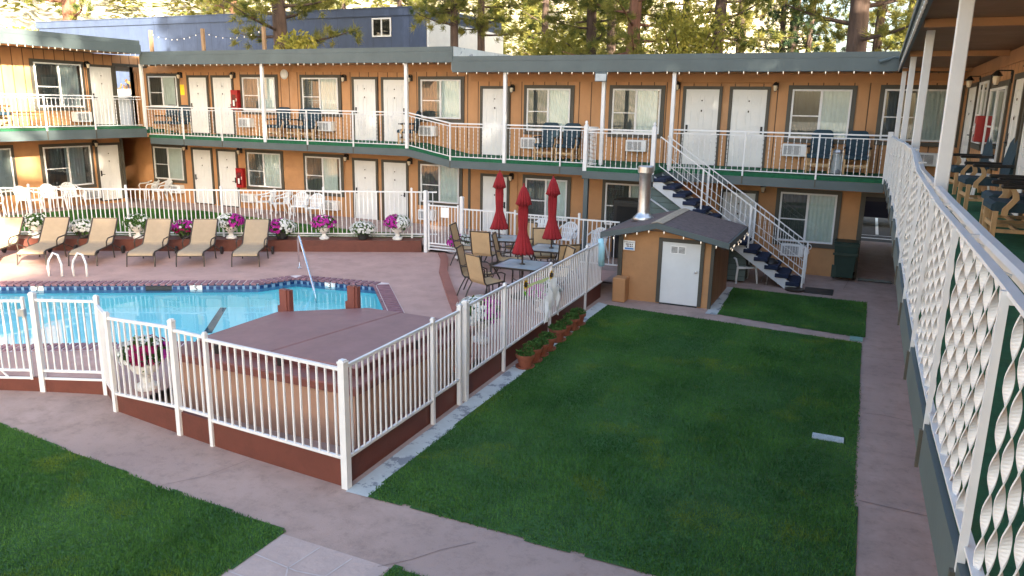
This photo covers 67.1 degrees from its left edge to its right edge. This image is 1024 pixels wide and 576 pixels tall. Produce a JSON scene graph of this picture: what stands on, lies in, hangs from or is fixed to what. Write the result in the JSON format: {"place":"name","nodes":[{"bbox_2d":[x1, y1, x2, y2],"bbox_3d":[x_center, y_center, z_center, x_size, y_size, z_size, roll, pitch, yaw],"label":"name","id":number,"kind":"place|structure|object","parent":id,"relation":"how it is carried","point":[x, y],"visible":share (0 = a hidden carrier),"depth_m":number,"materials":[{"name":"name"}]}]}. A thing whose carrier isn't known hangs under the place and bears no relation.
{"place":"outdoors","nodes":[
{"label":"outdoors","id":0,"kind":"place"},
{"bbox_2d":[0,422,285,575],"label":"lawn","id":1,"kind":"structure","parent":0,"point":[89,541],"depth_m":8.04,"materials":[{"name":"plant"}]},
{"bbox_2d":[0,207,423,237],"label":"grass","id":2,"kind":"structure","parent":0,"point":[304,230],"depth_m":25.41,"materials":[{"name":"green plant"}]},
{"bbox_2d":[0,250,616,396],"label":"pool deck","id":3,"kind":"structure","parent":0,"point":[413,280],"depth_m":18.41,"materials":[{"name":"concrete"}]},
{"bbox_2d":[0,217,25,256],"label":"sun lounger","id":4,"kind":"object","parent":3,"relation":"on","point":[10,229],"visible":0.8,"depth_m":19.83,"materials":[{"name":"beige fabric"}]},
{"bbox_2d":[16,217,77,264],"bbox_3d":[-11.786,-1.224,19.570,0.719,0.969,1.770,0,13,-6],"label":"sun lounger","id":5,"kind":"object","parent":3,"relation":"on","point":[53,233],"visible":0.95,"depth_m":19.86,"materials":[{"name":"beige fabric"}]},
{"bbox_2d":[68,218,125,265],"bbox_3d":[-10.542,-1.204,19.578,0.719,0.969,1.770,0,13,-6],"label":"sun lounger","id":6,"kind":"object","parent":3,"relation":"on","point":[101,234],"visible":0.99,"depth_m":19.87,"materials":[{"name":"beige fabric"}]},
{"bbox_2d":[117,334,169,391],"bbox_3d":[-5.157,1.035,10.852,0.743,0.792,0.735,7,15,24],"label":"flower urn","id":7,"kind":"object","parent":3,"relation":"on","point":[142,360],"visible":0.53,"depth_m":10.72,"materials":[{"name":"white stone"}]},
{"bbox_2d":[126,218,178,266],"bbox_3d":[-9.138,-1.185,19.602,0.719,0.969,1.770,0,13,-6],"label":"sun lounger","id":8,"kind":"object","parent":3,"relation":"on","point":[156,236],"visible":0.98,"depth_m":19.88,"materials":[{"name":"beige fabric"}]},
{"bbox_2d":[176,219,223,266],"bbox_3d":[-7.974,-1.187,19.698,0.719,0.969,1.770,0,13,-6],"label":"sun lounger","id":9,"kind":"object","parent":3,"relation":"on","point":[202,235],"visible":1,"depth_m":19.98,"materials":[{"name":"beige fabric"}]},
{"bbox_2d":[0,275,403,351],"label":"swimming pool","id":10,"kind":"structure","parent":3,"relation":"in","point":[209,307],"depth_m":17.05,"materials":[{"name":"blue liquid"}]},
{"bbox_2d":[231,219,273,266],"bbox_3d":[-6.653,-1.188,19.801,0.719,0.969,1.770,0,13,-6],"label":"sun lounger","id":11,"kind":"object","parent":3,"relation":"on","point":[255,235],"visible":1,"depth_m":20.09,"materials":[{"name":"beige fabric"}]},
{"bbox_2d":[438,252,477,371],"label":"patio kerb","id":12,"kind":"structure","parent":3,"relation":"on","point":[452,297],"depth_m":17.15,"materials":[{"name":"brown concrete"}]},
{"bbox_2d":[456,295,500,344],"bbox_3d":[-0.545,0.526,13.180,0.868,0.821,0.874,7,15,24],"label":"flower urn","id":13,"kind":"object","parent":3,"relation":"on","point":[472,298],"visible":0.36,"depth_m":13.01,"materials":[{"name":"white stone"}]},
{"bbox_2d":[469,230,500,271],"bbox_3d":[-0.664,-0.927,18.878,0.627,1.041,0.720,6,14,19],"label":"patio chair","id":14,"kind":"object","parent":3,"relation":"on","point":[480,243],"visible":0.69,"depth_m":18.59,"materials":[{"name":"beige fabric"}]},
{"bbox_2d":[464,252,505,298],"bbox_3d":[-0.556,-0.224,15.905,0.720,1.041,0.627,-10,17,-40],"label":"patio chair","id":15,"kind":"object","parent":3,"relation":"on","point":[476,273],"visible":0.88,"depth_m":15.73,"materials":[{"name":"beige fabric"}]},
{"bbox_2d":[489,170,508,265],"bbox_3d":[-0.320,-1.750,19.370,0.492,2.420,0.500,1,13,2],"label":"patio umbrella","id":16,"kind":"object","parent":3,"relation":"on","point":[499,222],"visible":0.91,"depth_m":19.23,"materials":[{"name":"red fabric"}]},
{"bbox_2d":[491,258,549,304],"bbox_3d":[0.211,-0.159,16.349,0.995,0.744,0.995,6,14,22],"label":"patio table","id":17,"kind":"object","parent":3,"relation":"on","point":[512,264],"visible":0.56,"depth_m":16.18,"materials":[{"name":"grey glass"}]},
{"bbox_2d":[511,183,533,299],"bbox_3d":[0.226,-0.983,16.154,0.500,2.420,0.492,7,14,23],"label":"patio umbrella","id":18,"kind":"object","parent":3,"relation":"on","point":[522,246],"visible":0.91,"depth_m":16.02,"materials":[{"name":"red fabric"}]},
{"bbox_2d":[459,196,619,265],"bbox_3d":[0.621,-1.421,19.963,4.393,1.628,0.103,7,14,22],"label":"pool fence","id":19,"kind":"object","parent":3,"relation":"on","point":[462,209],"visible":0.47,"depth_m":19.89,"materials":[{"name":"white metal"}]},
{"bbox_2d":[542,175,561,260],"bbox_3d":[0.935,-1.422,18.067,0.500,2.420,0.492,7,15,24],"label":"patio umbrella","id":20,"kind":"object","parent":3,"relation":"on","point":[551,232],"visible":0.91,"depth_m":17.93,"materials":[{"name":"red fabric"}]},
{"bbox_2d":[0,197,617,282],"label":"walk","id":21,"kind":"structure","parent":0,"point":[417,227],"depth_m":26.52,"materials":[{"name":"pink concrete"}]},
{"bbox_2d":[611,197,637,257],"bbox_3d":[3.555,-1.705,22.187,1.200,1.680,0.800,7,15,24],"label":"vending machine","id":22,"kind":"object","parent":21,"relation":"on","point":[625,209],"visible":0.29,"depth_m":21.90,"materials":[{"name":"plastic"}]},
{"bbox_2d":[0,0,812,366],"bbox_3d":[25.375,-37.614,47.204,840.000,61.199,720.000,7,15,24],"label":"ground","id":23,"kind":"structure","parent":0,"point":[28,18],"depth_m":89.85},
{"bbox_2d":[2,0,97,30],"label":"pine tree","id":24,"kind":"object","parent":23,"relation":"on","point":[70,9],"visible":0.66,"depth_m":63.20,"materials":[{"name":"green plant"}]},
{"bbox_2d":[35,5,502,88],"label":"blue building","id":25,"kind":"structure","parent":23,"relation":"on","point":[385,27],"depth_m":46.99,"materials":[{"name":"blue paint"}]},
{"bbox_2d":[191,0,365,49],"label":"pine tree","id":26,"kind":"object","parent":23,"relation":"on","point":[277,13],"visible":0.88,"depth_m":38.67,"materials":[{"name":"green plant"}]},
{"bbox_2d":[273,28,319,48],"bbox_3d":[-10.490,-11.248,37.766,2.560,2.719,2.087,7,15,24],"label":"young tree","id":27,"kind":"object","parent":23,"relation":"on","point":[303,42],"visible":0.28,"depth_m":37.25,"materials":[{"name":"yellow plant"}]},
{"bbox_2d":[0,0,694,55],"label":"forest","id":28,"kind":"object","parent":23,"relation":"on","point":[529,42],"visible":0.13,"depth_m":87.38,"materials":[{"name":"plant"}]},
{"bbox_2d":[407,0,490,46],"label":"pine tree","id":29,"kind":"object","parent":23,"relation":"on","point":[443,19],"visible":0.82,"depth_m":34.09,"materials":[{"name":"green plant"}]},
{"bbox_2d":[416,0,562,50],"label":"pine tree","id":30,"kind":"object","parent":23,"relation":"on","point":[481,29],"visible":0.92,"depth_m":34.98,"materials":[{"name":"green plant"}]},
{"bbox_2d":[115,46,966,278],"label":"motel wing","id":31,"kind":"structure","parent":23,"relation":"on","point":[748,134],"depth_m":23.21,"materials":[{"name":"brown wood"}]},
{"bbox_2d":[146,73,180,108],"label":"window","id":32,"kind":"structure","parent":31,"relation":"in","point":[163,89],"depth_m":29.37,"materials":[{"name":"glass"}]},
{"bbox_2d":[151,144,186,183],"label":"window","id":33,"kind":"structure","parent":31,"relation":"in","point":[169,161],"depth_m":30.00,"materials":[{"name":"glass"}]},
{"bbox_2d":[186,75,211,133],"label":"door","id":34,"kind":"structure","parent":31,"relation":"in","point":[197,85],"depth_m":28.75,"materials":[{"name":"white paint"}]},
{"bbox_2d":[190,147,215,204],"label":"door","id":35,"kind":"structure","parent":31,"relation":"in","point":[201,158],"depth_m":29.38,"materials":[{"name":"white paint"}]},
{"bbox_2d":[210,75,236,134],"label":"door","id":36,"kind":"structure","parent":31,"relation":"in","point":[221,85],"depth_m":28.29,"materials":[{"name":"white paint"}]},
{"bbox_2d":[215,149,240,206],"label":"door","id":37,"kind":"structure","parent":31,"relation":"in","point":[226,159],"depth_m":28.89,"materials":[{"name":"white paint"}]},
{"bbox_2d":[239,74,278,114],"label":"window","id":38,"kind":"structure","parent":31,"relation":"in","point":[250,87],"depth_m":27.51,"materials":[{"name":"glass"}]},
{"bbox_2d":[245,149,284,191],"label":"window","id":39,"kind":"structure","parent":31,"relation":"in","point":[264,168],"depth_m":28.10,"materials":[{"name":"glass"}]},
{"bbox_2d":[299,75,341,116],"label":"window","id":40,"kind":"structure","parent":31,"relation":"in","point":[323,92],"depth_m":26.40,"materials":[{"name":"glass"}]},
{"bbox_2d":[303,153,344,196],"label":"window","id":41,"kind":"structure","parent":31,"relation":"in","point":[326,171],"depth_m":27.03,"materials":[{"name":"glass"}]},
{"bbox_2d":[351,77,378,140],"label":"door","id":42,"kind":"structure","parent":31,"relation":"in","point":[364,90],"depth_m":25.78,"materials":[{"name":"white paint"}]},
{"bbox_2d":[352,158,378,219],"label":"door","id":43,"kind":"structure","parent":31,"relation":"in","point":[364,170],"depth_m":26.42,"materials":[{"name":"white paint"}]},
{"bbox_2d":[381,77,404,141],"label":"door","id":44,"kind":"structure","parent":31,"relation":"in","point":[392,88],"depth_m":25.35,"materials":[{"name":"white paint"}]},
{"bbox_2d":[381,159,408,220],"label":"door","id":45,"kind":"structure","parent":31,"relation":"in","point":[394,173],"depth_m":25.93,"materials":[{"name":"white paint"}]},
{"bbox_2d":[418,161,462,207],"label":"window","id":46,"kind":"structure","parent":31,"relation":"in","point":[447,182],"depth_m":25.19,"materials":[{"name":"glass"}]},
{"bbox_2d":[418,76,464,122],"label":"window","id":47,"kind":"structure","parent":31,"relation":"in","point":[442,97],"depth_m":24.53,"materials":[{"name":"glass"}]},
{"bbox_2d":[480,86,509,155],"bbox_3d":[-0.535,-5.169,23.952,1.010,2.115,0.070,7,15,24],"label":"door","id":48,"kind":"structure","parent":31,"relation":"in","point":[491,97],"depth_m":23.94,"materials":[{"name":"white paint"}]},
{"bbox_2d":[480,173,509,234],"bbox_3d":[-0.557,-2.628,24.527,1.010,1.965,0.095,7,15,24],"label":"door","id":49,"kind":"structure","parent":31,"relation":"in","point":[487,192],"depth_m":24.52,"materials":[{"name":"white paint"}]},
{"bbox_2d":[522,174,570,224],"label":"window","id":50,"kind":"structure","parent":31,"relation":"in","point":[536,185],"depth_m":23.72,"materials":[{"name":"glass"}]},
{"bbox_2d":[523,85,574,135],"bbox_3d":[1.092,-5.325,23.147,1.610,1.462,0.084,7,15,24],"label":"window","id":51,"kind":"structure","parent":31,"relation":"in","point":[543,104],"depth_m":23.12,"materials":[{"name":"glass"}]},
{"bbox_2d":[554,123,581,161],"bbox_3d":[1.657,-4.279,22.655,0.664,1.079,0.690,7,15,26],"label":"arm chair","id":52,"kind":"object","parent":31,"relation":"on","point":[574,135],"visible":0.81,"depth_m":22.74,"materials":[{"name":"blue wood"}]},
{"bbox_2d":[601,179,638,228],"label":"window","id":53,"kind":"structure","parent":31,"relation":"in","point":[611,189],"depth_m":22.83,"materials":[{"name":"glass"}]},
{"bbox_2d":[607,85,665,138],"bbox_3d":[3.543,-5.037,22.064,1.620,1.462,0.084,7,15,24],"label":"window","id":54,"kind":"structure","parent":31,"relation":"in","point":[631,107],"depth_m":22.05,"materials":[{"name":"glass"}]},
{"bbox_2d":[679,86,722,165],"bbox_3d":[5.217,-4.478,21.401,1.070,2.155,0.095,7,15,24],"label":"door","id":55,"kind":"structure","parent":31,"relation":"in","point":[701,105],"depth_m":21.37,"materials":[{"name":"white paint"}]},
{"bbox_2d":[719,189,758,264],"bbox_3d":[6.268,-1.677,21.563,1.030,2.125,0.065,7,15,24],"label":"door","id":56,"kind":"structure","parent":31,"relation":"in","point":[754,195],"depth_m":21.41,"materials":[{"name":"white paint"}]},
{"bbox_2d":[724,86,770,167],"bbox_3d":[6.358,-4.339,20.898,1.060,2.155,0.095,7,15,24],"label":"door","id":57,"kind":"structure","parent":31,"relation":"in","point":[748,110],"depth_m":20.88,"materials":[{"name":"white paint"}]},
{"bbox_2d":[772,188,842,248],"bbox_3d":[7.908,-1.874,20.739,1.640,1.542,0.084,7,15,24],"label":"window","id":58,"kind":"structure","parent":31,"relation":"in","point":[814,215],"depth_m":20.71,"materials":[{"name":"white glass"}]},
{"bbox_2d":[804,130,834,173],"bbox_3d":[7.923,-3.513,19.870,0.664,1.079,0.690,7,15,26],"label":"arm chair","id":59,"kind":"object","parent":31,"relation":"on","point":[828,149],"visible":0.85,"depth_m":19.96,"materials":[{"name":"blue wood"}]},
{"bbox_2d":[784,85,857,143],"bbox_3d":[8.008,-4.510,20.092,1.660,1.472,0.084,7,15,24],"label":"window","id":60,"kind":"structure","parent":31,"relation":"in","point":[810,108],"depth_m":20.06,"materials":[{"name":"glass"}]},
{"bbox_2d":[842,131,871,175],"bbox_3d":[8.711,-3.418,19.523,0.664,1.079,0.690,6,14,21],"label":"arm chair","id":61,"kind":"object","parent":31,"relation":"on","point":[858,151],"visible":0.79,"depth_m":19.63,"materials":[{"name":"blue wood"}]},
{"bbox_2d":[874,85,965,147],"bbox_3d":[10.091,-4.272,19.171,1.860,1.482,0.084,7,15,24],"label":"window","id":62,"kind":"structure","parent":31,"relation":"in","point":[889,94],"depth_m":19.19,"materials":[{"name":"glass"}]},
{"bbox_2d":[499,0,597,55],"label":"pine tree","id":63,"kind":"object","parent":23,"relation":"on","point":[544,5],"visible":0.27,"depth_m":61.11,"materials":[{"name":"green plant"}]},
{"bbox_2d":[524,24,601,54],"bbox_3d":[2.446,-10.022,38.275,4.463,5.932,4.085,7,15,24],"label":"young tree","id":64,"kind":"object","parent":23,"relation":"on","point":[581,42],"visible":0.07,"depth_m":37.44,"materials":[{"name":"green plant"}]},
{"bbox_2d":[525,0,663,54],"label":"pine tree","id":65,"kind":"object","parent":23,"relation":"on","point":[593,25],"visible":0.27,"depth_m":36.22,"materials":[{"name":"green plant"}]},
{"bbox_2d":[539,0,746,54],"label":"pine tree","id":66,"kind":"object","parent":23,"relation":"on","point":[633,42],"visible":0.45,"depth_m":32.85,"materials":[{"name":"green plant"}]},
{"bbox_2d":[642,0,735,53],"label":"young tree","id":67,"kind":"object","parent":23,"relation":"on","point":[683,35],"visible":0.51,"depth_m":31.02,"materials":[{"name":"green plant"}]},
{"bbox_2d":[615,0,831,52],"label":"pine tree","id":68,"kind":"object","parent":23,"relation":"on","point":[748,16],"visible":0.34,"depth_m":34.29,"materials":[{"name":"green plant"}]},
{"bbox_2d":[665,0,804,52],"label":"pine tree","id":69,"kind":"object","parent":23,"relation":"on","point":[738,49],"visible":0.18,"depth_m":44.49,"materials":[{"name":"green plant"}]},
{"bbox_2d":[739,0,814,52],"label":"pine tree","id":70,"kind":"object","parent":23,"relation":"on","point":[776,15],"visible":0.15,"depth_m":40.71,"materials":[{"name":"green plant"}]},
{"bbox_2d":[715,0,847,52],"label":"pine tree","id":71,"kind":"object","parent":23,"relation":"on","point":[804,46],"visible":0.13,"depth_m":52.05,"materials":[{"name":"green plant"}]},
{"bbox_2d":[765,0,847,52],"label":"pine tree","id":72,"kind":"object","parent":23,"relation":"on","point":[809,37],"visible":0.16,"depth_m":38.19,"materials":[{"name":"green plant"}]},
{"bbox_2d":[724,0,916,51],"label":"pine tree","id":73,"kind":"object","parent":23,"relation":"on","point":[858,35],"visible":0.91,"depth_m":27.02,"materials":[{"name":"green plant"}]},
{"bbox_2d":[805,0,913,52],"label":"pine tree","id":74,"kind":"object","parent":23,"relation":"on","point":[881,11],"visible":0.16,"depth_m":35.27,"materials":[{"name":"green plant"}]},
{"bbox_2d":[0,249,937,575],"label":"walkway","id":75,"kind":"structure","parent":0,"point":[892,541],"depth_m":9.14,"materials":[{"name":"pink concrete"}]},
{"bbox_2d":[0,27,172,212],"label":"motel wing","id":76,"kind":"structure","parent":75,"relation":"on","point":[63,109],"depth_m":26.30,"materials":[{"name":"brown wood"}]},
{"bbox_2d":[0,145,17,195],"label":"window","id":77,"kind":"structure","parent":76,"relation":"in","point":[8,174],"depth_m":25.08,"materials":[{"name":"glass"}]},
{"bbox_2d":[28,58,87,110],"bbox_3d":[-15.444,-6.911,26.363,0.084,1.672,1.940,7,15,24],"label":"window","id":78,"kind":"structure","parent":76,"relation":"in","point":[56,77],"depth_m":26.31,"materials":[{"name":"glass"}]},
{"bbox_2d":[38,142,96,190],"bbox_3d":[-15.491,-4.244,26.992,0.084,1.592,1.980,7,15,24],"label":"window","id":79,"kind":"structure","parent":76,"relation":"in","point":[73,163],"depth_m":26.95,"materials":[{"name":"glass"}]},
{"bbox_2d":[86,64,118,124],"bbox_3d":[-14.767,-6.959,27.873,0.095,2.115,1.050,7,15,24],"label":"door","id":80,"kind":"structure","parent":76,"relation":"in","point":[100,78],"depth_m":27.87,"materials":[{"name":"white paint"}]},
{"bbox_2d":[94,142,124,200],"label":"door","id":81,"kind":"structure","parent":76,"relation":"in","point":[107,155],"depth_m":28.46,"materials":[{"name":"white paint"}]},
{"bbox_2d":[27,291,351,489],"bbox_3d":[-4.290,1.146,10.128,5.668,1.638,0.481,8,15,26],"label":"pool fence","id":82,"kind":"object","parent":75,"relation":"on","point":[103,318],"visible":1,"depth_m":9.88,"materials":[{"name":"white metal"}]},
{"bbox_2d":[0,297,34,379],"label":"pool gate","id":83,"kind":"structure","parent":82,"relation":"attached to","point":[22,312],"depth_m":11.16,"materials":[{"name":"white metal"}]},
{"bbox_2d":[7,235,421,251],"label":"planter wall","id":84,"kind":"structure","parent":75,"relation":"on","point":[356,244],"depth_m":21.11,"materials":[{"name":"red brick"}]},
{"bbox_2d":[0,184,436,252],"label":"pool fence","id":85,"kind":"object","parent":84,"relation":"on","point":[425,202],"visible":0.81,"depth_m":21.14,"materials":[{"name":"white metal"}]},
{"bbox_2d":[0,283,600,485],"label":"deck wall","id":86,"kind":"structure","parent":75,"relation":"on","point":[324,467],"depth_m":10.13,"materials":[{"name":"brown paint"}]},
{"bbox_2d":[222,534,389,575],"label":"flagstone path","id":87,"kind":"structure","parent":75,"relation":"on","point":[285,550],"depth_m":7.46,"materials":[{"name":"grey stone"}]},
{"bbox_2d":[169,284,474,448],"bbox_3d":[-2.753,0.949,11.726,3.360,1.380,3.170,7,15,24],"label":"hot tub","id":88,"kind":"object","parent":75,"relation":"on","point":[352,330],"visible":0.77,"depth_m":10.79,"materials":[{"name":"beige paint"}]},
{"bbox_2d":[348,242,601,456],"bbox_3d":[0.130,0.502,13.359,0.102,1.558,10.204,6,14,22],"label":"pool fence","id":89,"kind":"object","parent":75,"relation":"on","point":[461,314],"visible":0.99,"depth_m":11.33,"materials":[{"name":"white metal"}]},
{"bbox_2d":[346,302,606,496],"bbox_3d":[0.172,1.341,13.180,0.300,0.001,9.829,7,14,22],"label":"kerb strip","id":90,"kind":"object","parent":75,"relation":"on","point":[369,482],"visible":0.83,"depth_m":10.44,"materials":[{"name":"concrete"}]},
{"bbox_2d":[600,165,748,308],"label":"pool shed","id":91,"kind":"structure","parent":75,"relation":"on","point":[657,265],"depth_m":17.49,"materials":[{"name":"orange paint"}]},
{"bbox_2d":[655,237,704,307],"bbox_3d":[3.755,-0.339,17.292,1.020,1.515,0.110,7,15,24],"label":"door","id":92,"kind":"structure","parent":91,"relation":"in","point":[680,267],"depth_m":17.30,"materials":[{"name":"white paint"}]},
{"bbox_2d":[650,182,747,280],"bbox_3d":[4.802,-1.567,20.411,2.878,2.410,0.770,7,15,24],"label":"stair closet","id":93,"kind":"object","parent":75,"relation":"on","point":[660,202],"visible":0.19,"depth_m":20.17,"materials":[{"name":"grey"}]},
{"bbox_2d":[653,136,811,287],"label":"staircase","id":94,"kind":"structure","parent":75,"relation":"on","point":[746,248],"depth_m":19.83,"materials":[{"name":"white metal"}]},
{"bbox_2d":[830,238,859,279],"bbox_3d":[8.746,-0.720,20.290,0.620,1.050,0.610,7,15,24],"label":"wheelie bin","id":95,"kind":"object","parent":75,"relation":"on","point":[845,254],"visible":1,"depth_m":20.07,"materials":[{"name":"green plastic"}]},
{"bbox_2d":[882,0,1023,575],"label":"motel wing","id":96,"kind":"structure","parent":75,"relation":"on","point":[959,276],"depth_m":4.23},
{"bbox_2d":[958,82,978,175],"bbox_3d":[10.093,-3.477,17.143,0.095,2.065,1.770,7,15,24],"label":"door","id":97,"kind":"structure","parent":96,"relation":"in","point":[972,94],"depth_m":17.02,"materials":[{"name":"white paint"}]},
{"bbox_2d":[949,136,991,193],"bbox_3d":[8.046,-2.184,13.500,0.690,1.079,0.664,4,14,14],"label":"arm chair","id":98,"kind":"object","parent":96,"relation":"on","point":[957,168],"visible":0.56,"depth_m":13.37,"materials":[{"name":"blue wood"}]},
{"bbox_2d":[970,75,992,150],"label":"window","id":99,"kind":"structure","parent":96,"relation":"in","point":[985,85],"depth_m":15.04,"materials":[{"name":"glass"}]},
{"bbox_2d":[956,138,1017,210],"bbox_3d":[7.030,-1.692,11.378,0.690,1.079,0.664,6,14,19],"label":"arm chair","id":100,"kind":"object","parent":96,"relation":"on","point":[1007,166],"visible":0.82,"depth_m":11.26,"materials":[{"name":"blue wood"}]},
{"bbox_2d":[979,79,1011,170],"bbox_3d":[8.377,-2.837,13.413,0.084,1.452,2.120,7,15,24],"label":"window","id":101,"kind":"structure","parent":96,"relation":"in","point":[999,95],"depth_m":13.02,"materials":[{"name":"glass"}]},
{"bbox_2d":[979,174,1023,231],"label":"arm chair","id":102,"kind":"object","parent":96,"relation":"on","point":[997,193],"visible":0.56,"depth_m":9.48,"materials":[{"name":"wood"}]},
{"bbox_2d":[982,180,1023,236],"bbox_3d":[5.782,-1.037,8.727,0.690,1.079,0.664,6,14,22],"label":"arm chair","id":103,"kind":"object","parent":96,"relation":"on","point":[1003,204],"visible":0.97,"depth_m":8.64,"materials":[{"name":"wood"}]},
{"bbox_2d":[999,72,1023,172],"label":"door","id":104,"kind":"structure","parent":96,"relation":"in","point":[1017,98],"depth_m":11.60,"materials":[{"name":"white paint"}]},
{"bbox_2d":[368,304,861,575],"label":"lawn","id":105,"kind":"structure","parent":0,"point":[661,546],"depth_m":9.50,"materials":[{"name":"plant"}]},
{"bbox_2d":[718,287,866,336],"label":"lawn","id":106,"kind":"structure","parent":0,"point":[813,326],"depth_m":17.03,"materials":[{"name":"plant"}]},
{"bbox_2d":[856,241,894,282],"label":"passage floor","id":107,"kind":"structure","parent":0,"point":[875,261],"depth_m":22.95,"materials":[{"name":"grey concrete"}]},
{"bbox_2d":[861,217,891,242],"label":"parking lot","id":108,"kind":"structure","parent":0,"point":[868,228],"depth_m":29.48,"materials":[{"name":"grey asphalt"}]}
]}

